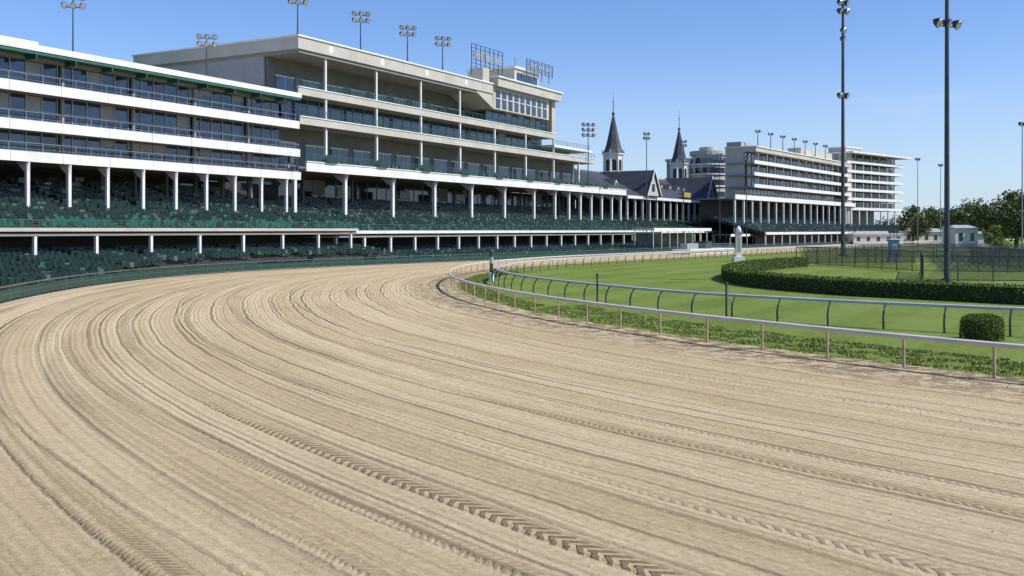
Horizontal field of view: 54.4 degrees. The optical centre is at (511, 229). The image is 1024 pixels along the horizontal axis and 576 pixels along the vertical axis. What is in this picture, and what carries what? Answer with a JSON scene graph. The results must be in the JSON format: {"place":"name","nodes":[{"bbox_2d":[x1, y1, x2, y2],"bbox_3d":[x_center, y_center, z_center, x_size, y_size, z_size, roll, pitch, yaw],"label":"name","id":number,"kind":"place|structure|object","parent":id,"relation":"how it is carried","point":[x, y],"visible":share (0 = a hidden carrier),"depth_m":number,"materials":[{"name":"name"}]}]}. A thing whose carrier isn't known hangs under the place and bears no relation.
{"place":"outdoors","nodes":[
{"label":"outdoors","id":0,"kind":"place"},
{"bbox_2d":[0,246,804,303],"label":"concrete apron","id":1,"kind":"object","parent":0,"point":[19,298],"visible":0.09,"depth_m":110.02,"materials":[{"name":"grey concrete"}]},
{"bbox_2d":[131,34,729,266],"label":"clubhouse grandstand","id":2,"kind":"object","parent":1,"relation":"on","point":[399,157],"visible":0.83,"depth_m":178.24,"materials":[{"name":"white paint"}]},
{"bbox_2d":[288,0,307,33],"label":"roof floodlight pole","id":3,"kind":"object","parent":2,"relation":"on","point":[298,2],"visible":0.98,"depth_m":148.03,"materials":[{"name":"metal"}]},
{"bbox_2d":[352,11,369,49],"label":"roof floodlight pole","id":4,"kind":"object","parent":2,"relation":"on","point":[360,19],"visible":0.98,"depth_m":161.07,"materials":[{"name":"metal"}]},
{"bbox_2d":[399,25,416,61],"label":"roof floodlight pole","id":5,"kind":"object","parent":2,"relation":"on","point":[401,33],"visible":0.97,"depth_m":172.39,"materials":[{"name":"metal"}]},
{"bbox_2d":[237,57,606,208],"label":"windows","id":6,"kind":"structure","parent":2,"relation":"in","point":[281,74],"depth_m":178.40,"materials":[{"name":"grey glass"}]},
{"bbox_2d":[435,36,450,69],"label":"roof floodlight pole","id":7,"kind":"object","parent":2,"relation":"on","point":[442,39],"visible":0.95,"depth_m":181.93,"materials":[{"name":"metal"}]},
{"bbox_2d":[581,123,594,185],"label":"roof floodlight pole","id":8,"kind":"object","parent":2,"relation":"on","point":[588,130],"visible":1,"depth_m":233.07,"materials":[{"name":"metal"}]},
{"bbox_2d":[542,168,725,242],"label":"grandstand","id":9,"kind":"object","parent":1,"relation":"on","point":[664,202],"visible":0.6,"depth_m":276.43,"materials":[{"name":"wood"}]},
{"bbox_2d":[602,100,624,171],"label":"spire","id":10,"kind":"structure","parent":9,"relation":"on","point":[613,152],"depth_m":283.28,"materials":[{"name":"white paint"}]},
{"bbox_2d":[669,118,688,177],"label":"spire","id":11,"kind":"structure","parent":9,"relation":"on","point":[676,165],"depth_m":328.33,"materials":[{"name":"white paint"}]},
{"bbox_2d":[643,132,650,233],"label":"trackside floodlight pole","id":12,"kind":"object","parent":1,"relation":"on","point":[646,138],"visible":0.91,"depth_m":235.90,"materials":[{"name":"metal"}]},
{"bbox_2d":[633,228,710,249],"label":"trackside canopy","id":13,"kind":"object","parent":1,"relation":"on","point":[661,240],"visible":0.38,"depth_m":221.62,"materials":[{"name":"white paint"}]},
{"bbox_2d":[681,140,686,232],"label":"trackside floodlight pole","id":14,"kind":"object","parent":1,"relation":"on","point":[683,145],"visible":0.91,"depth_m":261.94,"materials":[{"name":"metal"}]},
{"bbox_2d":[717,153,722,237],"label":"trackside floodlight pole","id":15,"kind":"object","parent":1,"relation":"on","point":[719,158],"visible":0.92,"depth_m":267.92,"materials":[{"name":"metal"}]},
{"bbox_2d":[713,234,760,246],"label":"trackside canopy","id":16,"kind":"object","parent":1,"relation":"on","point":[726,240],"visible":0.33,"depth_m":269.88,"materials":[{"name":"white paint"}]},
{"bbox_2d":[743,153,749,245],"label":"trackside floodlight pole","id":17,"kind":"object","parent":1,"relation":"on","point":[746,158],"visible":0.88,"depth_m":261.90,"materials":[{"name":"metal"}]},
{"bbox_2d":[665,142,874,244],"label":"clubhouse","id":18,"kind":"structure","parent":1,"relation":"on","point":[791,195],"depth_m":311.73,"materials":[{"name":"white paint"}]},
{"bbox_2d":[0,239,1023,575],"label":"dirt racetrack","id":19,"kind":"structure","parent":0,"point":[420,419],"depth_m":21.92,"materials":[{"name":"soil"}]},
{"bbox_2d":[672,241,734,253],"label":"winners circle stage","id":20,"kind":"object","parent":19,"relation":"on","point":[703,245],"visible":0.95,"depth_m":199.52,"materials":[{"name":"white paint"}]},
{"bbox_2d":[0,0,1023,223],"label":"sky","id":21,"kind":"structure","parent":0,"point":[730,70],"materials":[{"name":"blue"}]},
{"bbox_2d":[135,236,1023,377],"bbox_3d":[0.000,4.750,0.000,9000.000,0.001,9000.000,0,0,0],"label":"ground","id":22,"kind":"structure","parent":0,"point":[701,274],"depth_m":66.03,"materials":[{"name":"green plant"}]},
{"bbox_2d":[0,35,398,290],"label":"grandstand","id":23,"kind":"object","parent":22,"relation":"on","point":[108,164],"visible":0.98,"depth_m":115.57,"materials":[{"name":"white paint"}]},
{"bbox_2d":[61,0,85,50],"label":"roof floodlight pole","id":24,"kind":"object","parent":23,"relation":"on","point":[73,6],"visible":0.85,"depth_m":111.11,"materials":[{"name":"metal"}]},
{"bbox_2d":[0,57,278,169],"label":"windows","id":25,"kind":"structure","parent":23,"relation":"in","point":[14,101],"depth_m":117.06,"materials":[{"name":"blue glass"}]},
{"bbox_2d":[196,34,217,75],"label":"roof floodlight pole","id":26,"kind":"object","parent":23,"relation":"on","point":[207,43],"visible":0.95,"depth_m":128.81,"materials":[{"name":"metal"}]},
{"bbox_2d":[0,241,851,301],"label":"track fence","id":27,"kind":"object","parent":22,"relation":"on","point":[8,294],"visible":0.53,"depth_m":114.74,"materials":[{"name":"metal"}]},
{"bbox_2d":[489,249,493,280],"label":"distance marker pole","id":28,"kind":"object","parent":22,"relation":"on","point":[491,252],"visible":0.94,"depth_m":91.85,"materials":[{"name":"white paint"}]},
{"bbox_2d":[596,273,598,301],"bbox_3d":[5.500,3.775,64.200,0.166,1.950,0.166,0,0,22],"label":"thin rail marker","id":29,"kind":"object","parent":22,"relation":"on","point":[597,274],"visible":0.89,"depth_m":64.14,"materials":[{"name":"metal"}]},
{"bbox_2d":[725,282,727,316],"bbox_3d":[11.500,3.775,53.400,0.166,1.950,0.166,0,0,-23],"label":"thin rail marker","id":30,"kind":"object","parent":22,"relation":"on","point":[726,299],"visible":0.89,"depth_m":53.38,"materials":[{"name":"metal"}]},
{"bbox_2d":[448,241,1023,377],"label":"track rail","id":31,"kind":"object","parent":22,"relation":"on","point":[903,337],"visible":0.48,"depth_m":41.17,"materials":[{"name":"white metal"}]},
{"bbox_2d":[732,226,744,261],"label":"pillar","id":32,"kind":"structure","parent":22,"relation":"on","point":[738,256],"depth_m":148.60,"materials":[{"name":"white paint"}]},
{"bbox_2d":[492,241,1023,336],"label":"turf course rail","id":33,"kind":"object","parent":22,"relation":"on","point":[695,293],"visible":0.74,"depth_m":55.64,"materials":[{"name":"metal"}]},
{"bbox_2d":[836,0,849,254],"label":"tall light pole","id":34,"kind":"object","parent":22,"relation":"on","point":[842,95],"visible":0.94,"depth_m":178.75,"materials":[{"name":"metal"}]},
{"bbox_2d":[721,256,1023,304],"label":"clipped hedge","id":35,"kind":"object","parent":22,"relation":"on","point":[747,273],"visible":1,"depth_m":71.24,"materials":[{"name":"green plant"}]},
{"bbox_2d":[845,231,902,244],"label":"infield building","id":36,"kind":"structure","parent":22,"relation":"on","point":[860,237],"depth_m":320.00,"materials":[{"name":"white paint"}]},
{"bbox_2d":[887,229,899,261],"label":"infield sign kiosk","id":37,"kind":"object","parent":22,"relation":"on","point":[893,241],"visible":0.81,"depth_m":149.53,"materials":[{"name":"blue paint"}]},
{"bbox_2d":[796,244,1023,281],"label":"chain link fence","id":38,"kind":"object","parent":22,"relation":"on","point":[1009,254],"visible":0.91,"depth_m":122.06,"materials":[{"name":"metal"}]},
{"bbox_2d":[897,204,935,243],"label":"deciduous tree","id":39,"kind":"object","parent":22,"relation":"on","point":[924,228],"visible":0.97,"depth_m":327.27,"materials":[{"name":"green plant"}]},
{"bbox_2d":[915,158,920,245],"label":"light pole","id":40,"kind":"object","parent":22,"relation":"on","point":[916,159],"visible":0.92,"depth_m":299.91,"materials":[{"name":"metal"}]},
{"bbox_2d":[898,228,941,243],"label":"infield building","id":41,"kind":"structure","parent":22,"relation":"on","point":[934,234],"depth_m":330.00,"materials":[{"name":"white paint"}]},
{"bbox_2d":[907,205,943,229],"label":"deciduous tree","id":42,"kind":"object","parent":22,"relation":"on","point":[931,213],"visible":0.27,"depth_m":346.62,"materials":[{"name":"green plant"}]},
{"bbox_2d":[938,164,942,242],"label":"light pole","id":43,"kind":"object","parent":22,"relation":"on","point":[940,165],"visible":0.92,"depth_m":319.90,"materials":[{"name":"metal"}]},
{"bbox_2d":[933,0,962,281],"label":"tall light pole","id":44,"kind":"object","parent":22,"relation":"on","point":[947,22],"visible":0.94,"depth_m":89.32,"materials":[{"name":"metal"}]},
{"bbox_2d":[875,215,1023,238],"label":"distant tree line","id":45,"kind":"object","parent":22,"relation":"on","point":[884,222],"visible":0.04,"depth_m":537.27,"materials":[{"name":"green plant"}]},
{"bbox_2d":[950,204,966,224],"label":"deciduous tree","id":46,"kind":"object","parent":22,"relation":"on","point":[954,212],"visible":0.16,"depth_m":361.24,"materials":[{"name":"green plant"}]},
{"bbox_2d":[942,225,977,247],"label":"infield building","id":47,"kind":"structure","parent":22,"relation":"on","point":[963,234],"depth_m":260.00,"materials":[{"name":"white paint"}]},
{"bbox_2d":[953,198,995,230],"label":"deciduous tree","id":48,"kind":"object","parent":22,"relation":"on","point":[972,215],"visible":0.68,"depth_m":298.01,"materials":[{"name":"green plant"}]},
{"bbox_2d":[959,197,1002,236],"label":"deciduous tree","id":49,"kind":"object","parent":22,"relation":"on","point":[980,200],"visible":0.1,"depth_m":319.17,"materials":[{"name":"green plant"}]},
{"bbox_2d":[959,313,1005,341],"bbox_3d":[20.299,4.160,43.010,1.930,1.180,1.914,0,0,0],"label":"round clipped bush","id":50,"kind":"object","parent":22,"relation":"on","point":[984,327],"visible":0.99,"depth_m":42.41,"materials":[{"name":"green plant"}]},
{"bbox_2d":[978,231,992,247],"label":"infield building","id":51,"kind":"structure","parent":22,"relation":"on","point":[981,239],"depth_m":262.00,"materials":[{"name":"white paint"}]},
{"bbox_2d":[980,224,1008,249],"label":"rounded tree","id":52,"kind":"object","parent":22,"relation":"on","point":[995,231],"visible":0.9,"depth_m":188.97,"materials":[{"name":"green plant"}]},
{"bbox_2d":[981,204,1013,243],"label":"deciduous tree","id":53,"kind":"object","parent":22,"relation":"on","point":[991,219],"visible":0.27,"depth_m":290.20,"materials":[{"name":"green plant"}]},
{"bbox_2d":[991,189,1023,247],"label":"deciduous tree","id":54,"kind":"object","parent":22,"relation":"on","point":[1010,195],"visible":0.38,"depth_m":254.14,"materials":[{"name":"green plant"}]},
{"bbox_2d":[999,198,1023,243],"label":"deciduous tree","id":55,"kind":"object","parent":22,"relation":"on","point":[1016,219],"visible":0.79,"depth_m":240.94,"materials":[{"name":"green plant"}]},
{"bbox_2d":[1010,194,1023,224],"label":"deciduous tree","id":56,"kind":"object","parent":22,"relation":"on","point":[1016,202],"visible":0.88,"depth_m":232.88,"materials":[{"name":"green plant"}]},
{"bbox_2d":[1018,122,1023,252],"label":"light pole","id":57,"kind":"object","parent":22,"relation":"on","point":[1021,124],"visible":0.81,"depth_m":199.89,"materials":[{"name":"metal"}]},
{"bbox_2d":[456,271,1023,376],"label":"rough grass","id":58,"kind":"structure","parent":0,"point":[636,319],"depth_m":43.81,"materials":[{"name":"green plant"}]},
{"bbox_2d":[825,146,911,230],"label":"suite tower","id":59,"kind":"structure","parent":0,"point":[872,183],"depth_m":380.42,"materials":[{"name":"white paint"}]}
]}

